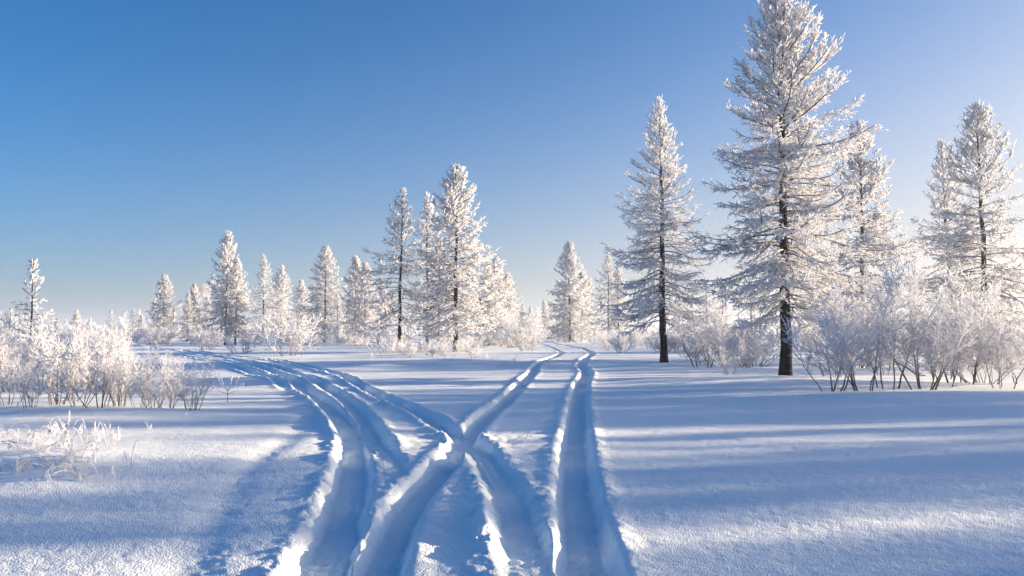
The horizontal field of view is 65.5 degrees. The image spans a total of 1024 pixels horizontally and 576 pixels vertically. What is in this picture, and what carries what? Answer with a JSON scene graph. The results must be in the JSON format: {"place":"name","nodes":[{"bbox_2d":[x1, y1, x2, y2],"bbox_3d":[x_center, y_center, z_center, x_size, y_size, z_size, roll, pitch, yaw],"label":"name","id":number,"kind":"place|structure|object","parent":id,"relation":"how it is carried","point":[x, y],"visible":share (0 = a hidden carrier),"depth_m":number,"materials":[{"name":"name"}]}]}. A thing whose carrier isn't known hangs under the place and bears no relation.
{"place":"outdoors","nodes":[
{"label":"outdoors","id":0,"kind":"place"},
{"bbox_2d":[0,333,1023,575],"bbox_3d":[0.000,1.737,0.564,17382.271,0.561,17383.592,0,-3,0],"label":"snow ground","id":1,"kind":"structure","parent":0,"point":[754,470],"depth_m":10.41,"materials":[{"name":"snow"}]},
{"bbox_2d":[0,335,17,386],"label":"frosted shrub","id":2,"kind":"object","parent":1,"relation":"on","point":[4,362],"visible":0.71,"depth_m":21.68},
{"bbox_2d":[0,313,21,359],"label":"frosted shrub","id":3,"kind":"object","parent":1,"relation":"on","point":[9,323],"visible":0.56,"depth_m":24.06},
{"bbox_2d":[4,328,34,368],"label":"frosted shrub","id":4,"kind":"object","parent":1,"relation":"on","point":[21,346],"visible":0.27,"depth_m":33.93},
{"bbox_2d":[0,426,53,450],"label":"grass tuft","id":5,"kind":"object","parent":1,"relation":"on","point":[10,446],"visible":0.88,"depth_m":11.06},
{"bbox_2d":[0,347,53,405],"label":"frosted shrub","id":6,"kind":"object","parent":1,"relation":"on","point":[9,379],"visible":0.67,"depth_m":18.76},
{"bbox_2d":[5,351,57,406],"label":"frosted shrub","id":7,"kind":"object","parent":1,"relation":"on","point":[23,375],"visible":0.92,"depth_m":17.97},
{"bbox_2d":[0,455,63,474],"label":"grass tuft","id":8,"kind":"object","parent":1,"relation":"on","point":[27,467],"visible":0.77,"depth_m":9.50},
{"bbox_2d":[12,258,55,361],"bbox_3d":[-25.178,1.433,42.028,2.281,6.075,1.996,3,-4,-40],"label":"larch tree","id":9,"kind":"object","parent":1,"relation":"on","point":[32,276],"visible":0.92,"depth_m":41.97,"materials":[{"name":"white plant"}]},
{"bbox_2d":[0,324,72,382],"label":"frosted shrub","id":10,"kind":"object","parent":1,"relation":"on","point":[42,348],"visible":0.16,"depth_m":25.94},
{"bbox_2d":[0,310,78,392],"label":"frosted shrub","id":11,"kind":"object","parent":1,"relation":"on","point":[31,358],"visible":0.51,"depth_m":22.76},
{"bbox_2d":[17,423,66,442],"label":"grass tuft","id":12,"kind":"object","parent":1,"relation":"on","point":[29,430],"visible":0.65,"depth_m":12.28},
{"bbox_2d":[23,432,70,451],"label":"grass tuft","id":13,"kind":"object","parent":1,"relation":"on","point":[47,447],"visible":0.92,"depth_m":10.62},
{"bbox_2d":[10,448,97,473],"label":"grass tuft","id":14,"kind":"object","parent":1,"relation":"on","point":[67,458],"visible":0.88,"depth_m":9.90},
{"bbox_2d":[32,324,99,404],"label":"frosted shrub","id":15,"kind":"object","parent":1,"relation":"on","point":[59,355],"visible":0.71,"depth_m":18.68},
{"bbox_2d":[46,410,95,448],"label":"grass tuft","id":16,"kind":"object","parent":1,"relation":"on","point":[54,430],"visible":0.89,"depth_m":11.18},
{"bbox_2d":[52,441,100,461],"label":"grass tuft","id":17,"kind":"object","parent":1,"relation":"on","point":[96,449],"visible":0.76,"depth_m":10.17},
{"bbox_2d":[56,324,100,344],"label":"frosted shrub","id":18,"kind":"object","parent":1,"relation":"on","point":[72,327],"visible":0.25,"depth_m":84.51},
{"bbox_2d":[28,311,129,400],"bbox_3d":[-10.921,1.771,19.897,2.315,2.401,2.093,-1,-3,18],"label":"frosted shrub","id":19,"kind":"object","parent":1,"relation":"on","point":[42,337],"visible":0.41,"depth_m":20.04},
{"bbox_2d":[31,318,137,407],"bbox_3d":[-9.477,1.725,17.952,2.248,2.214,2.033,0,-3,-5],"label":"frosted shrub","id":20,"kind":"object","parent":1,"relation":"on","point":[110,365],"visible":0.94,"depth_m":17.59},
{"bbox_2d":[64,418,105,447],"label":"grass tuft","id":21,"kind":"object","parent":1,"relation":"on","point":[79,434],"visible":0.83,"depth_m":11.37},
{"bbox_2d":[33,330,138,406],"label":"frosted shrub","id":22,"kind":"object","parent":1,"relation":"on","point":[92,380],"visible":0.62,"depth_m":18.25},
{"bbox_2d":[55,321,118,364],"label":"frosted shrub","id":23,"kind":"object","parent":1,"relation":"on","point":[109,324],"visible":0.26,"depth_m":41.86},
{"bbox_2d":[44,455,131,480],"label":"grass tuft","id":24,"kind":"object","parent":1,"relation":"on","point":[65,472],"visible":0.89,"depth_m":9.19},
{"bbox_2d":[91,423,121,449],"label":"grass tuft","id":25,"kind":"object","parent":1,"relation":"on","point":[113,436],"visible":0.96,"depth_m":11.05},
{"bbox_2d":[80,322,134,378],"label":"frosted shrub","id":26,"kind":"object","parent":1,"relation":"on","point":[109,352],"visible":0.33,"depth_m":27.64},
{"bbox_2d":[88,341,140,406],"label":"frosted shrub","id":27,"kind":"object","parent":1,"relation":"on","point":[119,386],"visible":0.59,"depth_m":18.20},
{"bbox_2d":[105,341,165,387],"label":"frosted shrub","id":28,"kind":"object","parent":1,"relation":"on","point":[155,360],"visible":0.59,"depth_m":23.57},
{"bbox_2d":[117,354,171,406],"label":"frosted shrub","id":29,"kind":"object","parent":1,"relation":"on","point":[132,393],"visible":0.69,"depth_m":17.97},
{"bbox_2d":[135,326,165,344],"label":"frosted shrub","id":30,"kind":"object","parent":1,"relation":"on","point":[152,336],"visible":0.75,"depth_m":114.02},
{"bbox_2d":[122,351,183,407],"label":"frosted shrub","id":31,"kind":"object","parent":1,"relation":"on","point":[162,375],"visible":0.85,"depth_m":17.92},
{"bbox_2d":[142,274,182,341],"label":"larch tree","id":32,"kind":"object","parent":1,"relation":"on","point":[169,294],"visible":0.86,"depth_m":152.89,"materials":[{"name":"white plant"}]},
{"bbox_2d":[143,323,181,344],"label":"frosted shrub","id":33,"kind":"object","parent":1,"relation":"on","point":[170,335],"visible":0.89,"depth_m":116.73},
{"bbox_2d":[131,356,200,408],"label":"frosted shrub","id":34,"kind":"object","parent":1,"relation":"on","point":[167,394],"visible":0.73,"depth_m":17.62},
{"bbox_2d":[176,290,197,341],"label":"larch tree","id":35,"kind":"object","parent":1,"relation":"on","point":[187,321],"visible":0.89,"depth_m":152.98,"materials":[{"name":"white plant"}]},
{"bbox_2d":[165,354,218,410],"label":"frosted shrub","id":36,"kind":"object","parent":1,"relation":"on","point":[195,382],"visible":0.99,"depth_m":17.14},
{"bbox_2d":[179,283,208,341],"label":"larch tree","id":37,"kind":"object","parent":1,"relation":"on","point":[196,298],"visible":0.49,"depth_m":158.80,"materials":[{"name":"white plant"}]},
{"bbox_2d":[196,295,212,334],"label":"larch tree","id":38,"kind":"object","parent":1,"relation":"on","point":[207,306],"visible":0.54,"depth_m":159.11,"materials":[{"name":"white plant"}]},
{"bbox_2d":[185,324,227,349],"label":"frosted shrub","id":39,"kind":"object","parent":1,"relation":"on","point":[201,338],"visible":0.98,"depth_m":80.43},
{"bbox_2d":[199,230,248,344],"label":"larch tree","id":40,"kind":"object","parent":1,"relation":"on","point":[227,264],"visible":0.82,"depth_m":107.31,"materials":[{"name":"white plant"}]},
{"bbox_2d":[164,354,297,393],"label":"wheel track","id":41,"kind":"structure","parent":1,"relation":"on","point":[281,384],"depth_m":30.79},
{"bbox_2d":[216,257,259,344],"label":"larch tree","id":42,"kind":"object","parent":1,"relation":"on","point":[239,294],"visible":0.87,"depth_m":107.31,"materials":[{"name":"white plant"}]},
{"bbox_2d":[222,330,259,353],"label":"frosted shrub","id":43,"kind":"object","parent":1,"relation":"on","point":[228,343],"visible":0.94,"depth_m":65.05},
{"bbox_2d":[227,321,276,344],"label":"frosted shrub","id":44,"kind":"object","parent":1,"relation":"on","point":[256,328],"visible":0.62,"depth_m":107.68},
{"bbox_2d":[145,347,383,575],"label":"wheel track","id":45,"kind":"structure","parent":1,"relation":"on","point":[325,535],"depth_m":8.21,"materials":[{"name":"snow"}]},
{"bbox_2d":[248,254,286,341],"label":"larch tree","id":46,"kind":"object","parent":1,"relation":"on","point":[264,274],"visible":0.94,"depth_m":159.09,"materials":[{"name":"white plant"}]},
{"bbox_2d":[264,264,298,337],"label":"larch tree","id":47,"kind":"object","parent":1,"relation":"on","point":[278,290],"visible":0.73,"depth_m":189.29,"materials":[{"name":"white plant"}]},
{"bbox_2d":[253,311,322,355],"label":"frosted shrub","id":48,"kind":"object","parent":1,"relation":"on","point":[292,335],"visible":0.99,"depth_m":59.58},
{"bbox_2d":[287,280,313,334],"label":"larch tree","id":49,"kind":"object","parent":1,"relation":"on","point":[301,287],"visible":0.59,"depth_m":180.64,"materials":[{"name":"white plant"}]},
{"bbox_2d":[204,354,416,499],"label":"wheel track","id":50,"kind":"structure","parent":1,"relation":"on","point":[392,462],"depth_m":13.51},
{"bbox_2d":[296,245,347,340],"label":"larch tree","id":51,"kind":"object","parent":1,"relation":"on","point":[324,289],"visible":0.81,"depth_m":141.77,"materials":[{"name":"white plant"}]},
{"bbox_2d":[327,292,346,343],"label":"larch tree","id":52,"kind":"object","parent":1,"relation":"on","point":[337,307],"visible":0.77,"depth_m":128.36,"materials":[{"name":"white plant"}]},
{"bbox_2d":[327,324,352,343],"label":"frosted shrub","id":53,"kind":"object","parent":1,"relation":"on","point":[337,332],"visible":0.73,"depth_m":125.03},
{"bbox_2d":[330,255,374,343],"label":"larch tree","id":54,"kind":"object","parent":1,"relation":"on","point":[355,258],"visible":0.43,"depth_m":132.40,"materials":[{"name":"white plant"}]},
{"bbox_2d":[161,348,558,575],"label":"wheel track","id":55,"kind":"structure","parent":1,"relation":"on","point":[517,534],"depth_m":8.16,"materials":[{"name":"snow"}]},
{"bbox_2d":[345,262,385,343],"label":"larch tree","id":56,"kind":"object","parent":1,"relation":"on","point":[366,312],"visible":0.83,"depth_m":124.13,"materials":[{"name":"white plant"}]},
{"bbox_2d":[371,277,392,337],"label":"larch tree","id":57,"kind":"object","parent":1,"relation":"on","point":[384,290],"visible":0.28,"depth_m":147.36,"materials":[{"name":"white plant"}]},
{"bbox_2d":[362,335,402,353],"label":"frosted shrub","id":58,"kind":"object","parent":1,"relation":"on","point":[387,346],"visible":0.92,"depth_m":63.28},
{"bbox_2d":[359,321,408,342],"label":"frosted shrub","id":59,"kind":"object","parent":1,"relation":"on","point":[371,336],"visible":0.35,"depth_m":117.73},
{"bbox_2d":[350,187,432,351],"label":"larch tree","id":60,"kind":"object","parent":1,"relation":"on","point":[400,239],"visible":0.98,"depth_m":67.55,"materials":[{"name":"white plant"}]},
{"bbox_2d":[397,342,416,357],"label":"frosted shrub","id":61,"kind":"object","parent":1,"relation":"on","point":[410,351],"visible":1,"depth_m":54.67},
{"bbox_2d":[421,343,443,356],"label":"frosted shrub","id":62,"kind":"object","parent":1,"relation":"on","point":[430,349],"visible":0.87,"depth_m":57.00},
{"bbox_2d":[399,192,466,346],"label":"larch tree","id":63,"kind":"object","parent":1,"relation":"on","point":[425,204],"visible":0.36,"depth_m":86.74,"materials":[{"name":"white plant"}]},
{"bbox_2d":[414,239,457,340],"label":"larch tree","id":64,"kind":"object","parent":1,"relation":"on","point":[440,244],"visible":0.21,"depth_m":81.07,"materials":[{"name":"white plant"}]},
{"bbox_2d":[433,340,462,356],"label":"frosted shrub","id":65,"kind":"object","parent":1,"relation":"on","point":[443,350],"visible":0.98,"depth_m":56.26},
{"bbox_2d":[402,162,507,351],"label":"larch tree","id":66,"kind":"object","parent":1,"relation":"on","point":[451,219],"visible":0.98,"depth_m":69.54,"materials":[{"name":"white plant"}]},
{"bbox_2d":[350,345,565,575],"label":"wheel track","id":67,"kind":"structure","parent":1,"relation":"on","point":[393,541],"depth_m":8.34,"materials":[{"name":"snow"}]},
{"bbox_2d":[464,344,483,357],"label":"frosted shrub","id":68,"kind":"object","parent":1,"relation":"on","point":[473,350],"visible":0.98,"depth_m":51.94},
{"bbox_2d":[463,324,499,347],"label":"frosted shrub","id":69,"kind":"object","parent":1,"relation":"on","point":[482,334],"visible":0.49,"depth_m":91.31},
{"bbox_2d":[469,263,508,345],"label":"larch tree","id":70,"kind":"object","parent":1,"relation":"on","point":[491,287],"visible":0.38,"depth_m":107.28,"materials":[{"name":"white plant"}]},
{"bbox_2d":[477,257,517,344],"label":"larch tree","id":71,"kind":"object","parent":1,"relation":"on","point":[503,288],"visible":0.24,"depth_m":113.63,"materials":[{"name":"white plant"}]},
{"bbox_2d":[492,329,519,347],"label":"frosted shrub","id":72,"kind":"object","parent":1,"relation":"on","point":[505,340],"visible":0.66,"depth_m":88.63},
{"bbox_2d":[498,271,526,330],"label":"larch tree","id":73,"kind":"object","parent":1,"relation":"on","point":[517,318],"visible":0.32,"depth_m":120.50,"materials":[{"name":"white plant"}]},
{"bbox_2d":[2,317,1022,336],"bbox_3d":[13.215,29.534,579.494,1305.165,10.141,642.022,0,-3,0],"label":"distant woods","id":74,"kind":"object","parent":1,"relation":"on","point":[115,328],"visible":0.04,"depth_m":408.00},
{"bbox_2d":[490,305,544,347],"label":"frosted shrub","id":75,"kind":"object","parent":1,"relation":"on","point":[537,315],"visible":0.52,"depth_m":92.42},
{"bbox_2d":[500,316,553,350],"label":"frosted shrub","id":76,"kind":"object","parent":1,"relation":"on","point":[516,337],"visible":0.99,"depth_m":75.94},
{"bbox_2d":[538,299,553,336],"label":"larch tree","id":77,"kind":"object","parent":1,"relation":"on","point":[544,309],"visible":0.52,"depth_m":305.56,"materials":[{"name":"white plant"}]},
{"bbox_2d":[545,240,596,342],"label":"larch tree","id":78,"kind":"object","parent":1,"relation":"on","point":[570,275],"visible":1,"depth_m":146.85,"materials":[{"name":"white plant"}]},
{"bbox_2d":[560,267,604,341],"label":"larch tree","id":79,"kind":"object","parent":1,"relation":"on","point":[582,276],"visible":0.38,"depth_m":158.56,"materials":[{"name":"white plant"}]},
{"bbox_2d":[542,345,643,575],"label":"wheel track","id":80,"kind":"structure","parent":1,"relation":"on","point":[591,536],"depth_m":8.61,"materials":[{"name":"snow"}]},
{"bbox_2d":[584,252,624,334],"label":"larch tree","id":81,"kind":"object","parent":1,"relation":"on","point":[609,271],"visible":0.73,"depth_m":128.46,"materials":[{"name":"white plant"}]},
{"bbox_2d":[601,264,631,337],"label":"larch tree","id":82,"kind":"object","parent":1,"relation":"on","point":[619,276],"visible":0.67,"depth_m":120.58,"materials":[{"name":"white plant"}]},
{"bbox_2d":[606,328,637,352],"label":"frosted shrub","id":83,"kind":"object","parent":1,"relation":"on","point":[612,342],"visible":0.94,"depth_m":67.21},
{"bbox_2d":[613,329,644,346],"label":"frosted shrub","id":84,"kind":"object","parent":1,"relation":"on","point":[636,339],"visible":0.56,"depth_m":92.76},
{"bbox_2d":[594,93,716,362],"bbox_3d":[8.098,-3.168,44.236,7.039,15.338,7.120,0,-3,0],"label":"larch tree","id":85,"kind":"object","parent":1,"relation":"on","point":[641,309],"visible":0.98,"depth_m":43.76,"materials":[{"name":"white plant"}]},
{"bbox_2d":[644,326,682,352],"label":"frosted shrub","id":86,"kind":"object","parent":1,"relation":"on","point":[656,337],"visible":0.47,"depth_m":67.37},
{"bbox_2d":[659,328,693,352],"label":"frosted shrub","id":87,"kind":"object","parent":1,"relation":"on","point":[678,346],"visible":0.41,"depth_m":67.32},
{"bbox_2d":[684,343,715,364],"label":"frosted shrub","id":88,"kind":"object","parent":1,"relation":"on","point":[698,357],"visible":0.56,"depth_m":42.36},
{"bbox_2d":[664,292,736,367],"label":"frosted shrub","id":89,"kind":"object","parent":1,"relation":"on","point":[720,321],"visible":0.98,"depth_m":37.99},
{"bbox_2d":[704,277,734,338],"bbox_3d":[15.068,2.175,56.907,2.435,6.080,2.117,2,-4,-26],"label":"larch tree","id":90,"kind":"object","parent":1,"relation":"on","point":[721,300],"visible":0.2,"depth_m":56.94,"materials":[{"name":"white plant"}]},
{"bbox_2d":[704,336,745,374],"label":"frosted shrub","id":91,"kind":"object","parent":1,"relation":"on","point":[722,356],"visible":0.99,"depth_m":32.26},
{"bbox_2d":[719,341,765,367],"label":"frosted shrub","id":92,"kind":"object","parent":1,"relation":"on","point":[753,356],"visible":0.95,"depth_m":38.32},
{"bbox_2d":[731,295,772,344],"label":"larch tree","id":93,"kind":"object","parent":1,"relation":"on","point":[751,315],"visible":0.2,"depth_m":66.35,"materials":[{"name":"white plant"}]},
{"bbox_2d":[711,314,794,366],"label":"frosted shrub","id":94,"kind":"object","parent":1,"relation":"on","point":[747,335],"visible":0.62,"depth_m":39.95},
{"bbox_2d":[685,0,908,375],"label":"larch tree","id":95,"kind":"object","parent":1,"relation":"on","point":[783,85],"visible":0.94,"depth_m":30.07,"materials":[{"name":"white plant"}]},
{"bbox_2d":[776,313,823,352],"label":"frosted shrub","id":96,"kind":"object","parent":1,"relation":"on","point":[803,331],"visible":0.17,"depth_m":67.52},
{"bbox_2d":[794,287,854,376],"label":"frosted shrub","id":97,"kind":"object","parent":1,"relation":"on","point":[807,338],"visible":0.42,"depth_m":29.43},
{"bbox_2d":[775,288,888,391],"bbox_3d":[8.928,1.429,21.960,3.163,3.030,2.560,1,-3,-17],"label":"frosted shrub","id":98,"kind":"object","parent":1,"relation":"on","point":[845,349],"visible":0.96,"depth_m":21.67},
{"bbox_2d":[816,335,867,376],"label":"frosted shrub","id":99,"kind":"object","parent":1,"relation":"on","point":[824,343],"visible":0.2,"depth_m":27.81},
{"bbox_2d":[801,244,919,390],"bbox_3d":[9.880,0.972,22.803,3.206,4.205,3.961,-2,-4,27],"label":"frosted shrub","id":100,"kind":"object","parent":1,"relation":"on","point":[839,318],"visible":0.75,"depth_m":22.40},
{"bbox_2d":[810,119,937,355],"bbox_3d":[21.603,-2.913,49.234,7.962,15.491,7.955,3,-4,-40],"label":"larch tree","id":101,"kind":"object","parent":1,"relation":"on","point":[870,189],"visible":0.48,"depth_m":48.97,"materials":[{"name":"white plant"}]},
{"bbox_2d":[859,326,900,374],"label":"frosted shrub","id":102,"kind":"object","parent":1,"relation":"on","point":[889,362],"visible":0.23,"depth_m":33.22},
{"bbox_2d":[849,270,939,389],"bbox_3d":[11.268,1.225,24.224,2.758,3.926,3.163,-3,-4,41],"label":"frosted shrub","id":103,"kind":"object","parent":1,"relation":"on","point":[910,342],"visible":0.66,"depth_m":23.63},
{"bbox_2d":[848,262,993,389],"bbox_3d":[12.363,1.149,24.011,3.013,4.062,3.723,2,-4,-28],"label":"frosted shrub","id":104,"kind":"object","parent":1,"relation":"on","point":[952,353],"visible":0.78,"depth_m":23.68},
{"bbox_2d":[894,287,986,378],"bbox_3d":[16.377,1.779,30.186,2.929,3.773,3.646,1,-3,-23],"label":"frosted shrub","id":105,"kind":"object","parent":1,"relation":"on","point":[935,334],"visible":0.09,"depth_m":30.55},
{"bbox_2d":[912,295,983,386],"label":"frosted shrub","id":106,"kind":"object","parent":1,"relation":"on","point":[961,342],"visible":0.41,"depth_m":24.86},
{"bbox_2d":[890,243,1019,383],"bbox_3d":[15.011,0.930,26.351,4.022,4.762,3.508,2,-4,-30],"label":"frosted shrub","id":107,"kind":"object","parent":1,"relation":"on","point":[960,288],"visible":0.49,"depth_m":26.55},
{"bbox_2d":[926,287,989,369],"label":"frosted shrub","id":108,"kind":"object","parent":1,"relation":"on","point":[946,294],"visible":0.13,"depth_m":37.23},
{"bbox_2d":[902,138,1019,319],"bbox_3d":[29.405,-2.559,52.276,7.032,15.052,7.036,2,-4,-36],"label":"larch tree","id":109,"kind":"object","parent":1,"relation":"on","point":[943,196],"visible":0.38,"depth_m":52.61,"materials":[{"name":"white plant"}]},
{"bbox_2d":[902,99,1023,363],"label":"larch tree","id":110,"kind":"object","parent":1,"relation":"on","point":[961,243],"visible":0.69,"depth_m":45.32,"materials":[{"name":"white plant"}]},
{"bbox_2d":[918,316,1023,384],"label":"frosted shrub","id":111,"kind":"object","parent":1,"relation":"on","point":[960,371],"visible":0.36,"depth_m":26.30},
{"bbox_2d":[966,302,1023,388],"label":"frosted shrub","id":112,"kind":"object","parent":1,"relation":"on","point":[996,350],"visible":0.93,"depth_m":24.56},
{"bbox_2d":[978,283,1023,383],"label":"frosted shrub","id":113,"kind":"object","parent":1,"relation":"on","point":[1011,349],"visible":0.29,"depth_m":26.74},
{"bbox_2d":[989,298,1023,366],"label":"frosted shrub","id":114,"kind":"object","parent":1,"relation":"on","point":[1012,305],"visible":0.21,"depth_m":38.28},
{"bbox_2d":[0,0,1023,332],"label":"sky","id":115,"kind":"structure","parent":0,"point":[135,134],"materials":[{"name":"blue"}]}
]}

